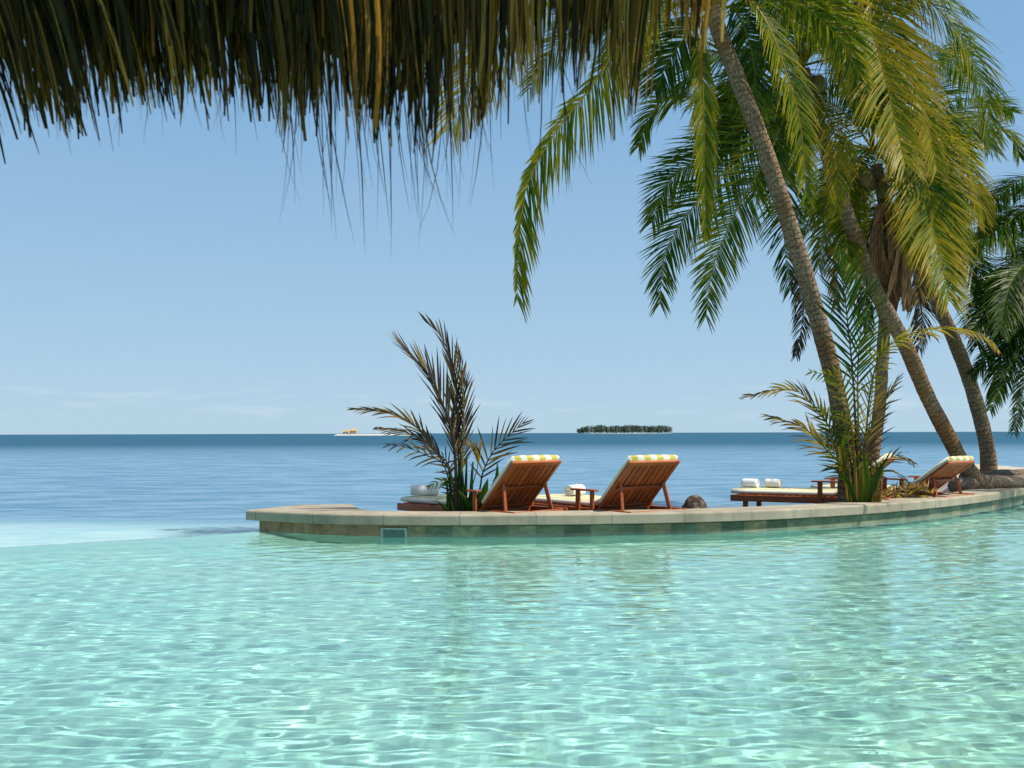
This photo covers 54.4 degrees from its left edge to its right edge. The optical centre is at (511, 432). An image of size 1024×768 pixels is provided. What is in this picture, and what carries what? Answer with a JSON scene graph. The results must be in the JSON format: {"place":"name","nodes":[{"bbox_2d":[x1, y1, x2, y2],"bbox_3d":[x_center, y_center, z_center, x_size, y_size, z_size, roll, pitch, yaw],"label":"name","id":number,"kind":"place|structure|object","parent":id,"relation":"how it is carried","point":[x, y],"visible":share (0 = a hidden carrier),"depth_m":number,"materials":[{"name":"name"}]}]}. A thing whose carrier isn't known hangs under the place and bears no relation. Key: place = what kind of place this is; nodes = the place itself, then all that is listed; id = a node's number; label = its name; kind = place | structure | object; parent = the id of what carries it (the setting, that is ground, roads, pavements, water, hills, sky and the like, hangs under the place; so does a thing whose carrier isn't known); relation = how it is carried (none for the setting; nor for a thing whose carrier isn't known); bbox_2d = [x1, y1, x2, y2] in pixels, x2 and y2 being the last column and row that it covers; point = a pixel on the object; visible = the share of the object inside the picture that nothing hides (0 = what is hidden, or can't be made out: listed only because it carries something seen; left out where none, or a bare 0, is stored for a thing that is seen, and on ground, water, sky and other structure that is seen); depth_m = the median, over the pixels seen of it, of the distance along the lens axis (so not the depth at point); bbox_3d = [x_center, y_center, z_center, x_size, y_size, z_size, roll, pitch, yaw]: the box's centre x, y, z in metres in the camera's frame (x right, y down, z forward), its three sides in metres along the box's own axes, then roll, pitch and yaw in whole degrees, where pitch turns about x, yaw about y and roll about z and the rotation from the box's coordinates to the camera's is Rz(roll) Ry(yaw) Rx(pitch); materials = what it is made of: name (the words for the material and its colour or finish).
{"place":"outdoors","nodes":[
{"label":"outdoors","id":0,"kind":"place"},
{"bbox_2d":[0,0,727,246],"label":"thatched roof","id":1,"kind":"structure","parent":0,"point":[372,46],"depth_m":2.72,"materials":[{"name":"plant"}]},
{"bbox_2d":[0,502,1023,767],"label":"pool water","id":2,"kind":"structure","parent":0,"point":[894,644],"depth_m":5.74,"materials":[{"name":"teal liquid"}]},
{"bbox_2d":[0,432,1023,547],"bbox_3d":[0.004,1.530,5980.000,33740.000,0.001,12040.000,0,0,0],"label":"sea","id":3,"kind":"structure","parent":0,"point":[66,488],"depth_m":41.53,"materials":[{"name":"liquid"}]},
{"bbox_2d":[334,434,394,435],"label":"sandbar","id":4,"kind":"structure","parent":3,"relation":"in","point":[358,434],"depth_m":753.89,"materials":[{"name":"white sand"}]},
{"bbox_2d":[349,428,356,432],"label":"beach hut","id":5,"kind":"object","parent":4,"relation":"on","point":[352,430],"visible":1,"depth_m":758.04,"materials":[{"name":"brown wood"}]},
{"bbox_2d":[0,0,1023,434],"label":"sky","id":6,"kind":"structure","parent":0,"point":[156,284],"materials":[{"name":"blue"}]},
{"bbox_2d":[589,433,671,433],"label":"island","id":7,"kind":"structure","parent":0,"point":[630,433],"depth_m":1489.64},
{"bbox_2d":[576,424,672,432],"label":"island forest","id":8,"kind":"object","parent":7,"relation":"on","point":[623,429],"visible":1,"depth_m":1501.92,"materials":[{"name":"green plant"}]},
{"bbox_2d":[810,456,974,496],"bbox_3d":[6.096,0.807,16.070,1.100,0.910,2.359,0,0,-41],"label":"sun lounger","id":9,"kind":"object","parent":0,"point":[944,471],"visible":0.27,"depth_m":15.36,"materials":[{"name":"brown wood"}]},
{"bbox_2d":[937,464,1023,491],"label":"beach","id":10,"kind":"structure","parent":0,"point":[943,488],"depth_m":24.16,"materials":[{"name":"white sand"}]},
{"bbox_2d":[348,311,535,510],"bbox_3d":[-0.867,-0.132,12.607,2.360,2.886,0.699,0,0,0],"label":"young palm","id":11,"kind":"object","parent":10,"relation":"on","point":[457,499],"visible":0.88,"depth_m":12.67,"materials":[{"name":"green plant"}]},
{"bbox_2d":[397,455,567,512],"bbox_3d":[-0.442,0.780,13.313,1.100,1.003,2.330,0,0,-44],"label":"sun lounger","id":12,"kind":"object","parent":10,"relation":"on","point":[520,483],"visible":0.74,"depth_m":12.75,"materials":[{"name":"brown wood"}]},
{"bbox_2d":[410,485,438,494],"bbox_3d":[-1.220,0.797,13.883,0.392,0.147,0.167,0,0,-1],"label":"rolled towel","id":13,"kind":"object","parent":12,"relation":"on","point":[418,490],"visible":0.94,"depth_m":13.81,"materials":[{"name":"white fabric"}]},
{"bbox_2d":[534,454,685,512],"bbox_3d":[1.147,0.775,13.359,1.100,1.003,2.330,0,0,-36],"label":"sun lounger","id":14,"kind":"object","parent":10,"relation":"on","point":[638,482],"visible":0.79,"depth_m":12.72,"materials":[{"name":"brown wood"}]},
{"bbox_2d":[563,484,585,495],"bbox_3d":[0.872,0.791,13.826,0.167,0.147,0.392,0,0,31],"label":"rolled towel","id":15,"kind":"object","parent":14,"relation":"on","point":[567,491],"visible":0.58,"depth_m":13.70,"materials":[{"name":"white fabric"}]},
{"bbox_2d":[420,0,886,501],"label":"coconut palm","id":16,"kind":"object","parent":10,"relation":"on","point":[747,97],"visible":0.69,"depth_m":13.85,"materials":[{"name":"green plant"}]},
{"bbox_2d":[682,495,707,508],"bbox_3d":[2.433,1.040,13.317,0.334,0.432,0.394,0,0,0],"label":"rock","id":17,"kind":"object","parent":10,"relation":"on","point":[694,501],"visible":0.42,"depth_m":13.19,"materials":[{"name":"grey stone"}]},
{"bbox_2d":[730,453,896,506],"bbox_3d":[4.635,0.785,15.337,2.330,0.963,1.100,0,0,28],"label":"sun lounger","id":18,"kind":"object","parent":10,"relation":"on","point":[760,495],"visible":0.55,"depth_m":15.11,"materials":[{"name":"brown wood"}]},
{"bbox_2d":[741,478,759,486],"bbox_3d":[3.760,0.789,15.728,0.262,0.136,0.154,0,0,37],"label":"rolled towel","id":19,"kind":"object","parent":18,"relation":"on","point":[745,482],"visible":1,"depth_m":15.67,"materials":[{"name":"white fabric"}]},
{"bbox_2d":[764,479,782,487],"bbox_3d":[4.098,0.788,15.639,0.262,0.136,0.154,0,0,37],"label":"rolled towel","id":20,"kind":"object","parent":18,"relation":"on","point":[776,483],"visible":1,"depth_m":15.58,"materials":[{"name":"white fabric"}]},
{"bbox_2d":[629,0,1012,488],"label":"coconut palm","id":21,"kind":"object","parent":10,"relation":"on","point":[731,131],"visible":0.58,"depth_m":15.44,"materials":[{"name":"green plant"}]},
{"bbox_2d":[739,246,1002,501],"bbox_3d":[4.705,-0.623,13.556,3.278,3.833,1.463,0,0,8],"label":"young palm","id":22,"kind":"object","parent":10,"relation":"on","point":[860,481],"visible":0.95,"depth_m":13.68,"materials":[{"name":"green plant"}]},
{"bbox_2d":[743,35,1009,466],"bbox_3d":[6.194,-3.049,16.760,3.925,8.708,3.803,0,0,31],"label":"coconut palm","id":23,"kind":"object","parent":10,"relation":"on","point":[905,240],"visible":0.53,"depth_m":16.20,"materials":[{"name":"green plant"}]},
{"bbox_2d":[878,475,935,498],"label":"dry palm litter","id":24,"kind":"object","parent":10,"relation":"on","point":[912,490],"visible":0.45,"depth_m":14.96,"materials":[{"name":"brown plant"}]},
{"bbox_2d":[795,29,1023,470],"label":"coconut palm","id":25,"kind":"object","parent":10,"relation":"on","point":[982,426],"visible":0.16,"depth_m":18.78,"materials":[{"name":"green plant"}]},
{"bbox_2d":[947,475,1023,491],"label":"driftwood log","id":26,"kind":"object","parent":10,"relation":"on","point":[997,481],"visible":0.81,"depth_m":17.13,"materials":[{"name":"grey wood"}]},
{"bbox_2d":[952,172,1023,439],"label":"coconut palm","id":27,"kind":"object","parent":10,"relation":"on","point":[1003,291],"visible":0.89,"depth_m":16.97,"materials":[{"name":"green plant"}]},
{"bbox_2d":[958,469,1023,477],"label":"driftwood log","id":28,"kind":"object","parent":10,"relation":"on","point":[1009,472],"visible":0.32,"depth_m":18.45,"materials":[{"name":"grey wood"}]},
{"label":"pool floor","id":29,"kind":"structure","parent":0,"visible":0},
{"bbox_2d":[246,488,1023,536],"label":"pool wall","id":30,"kind":"structure","parent":29,"relation":"on","point":[336,519],"depth_m":12.34,"materials":[{"name":"brown stone"}]}
]}

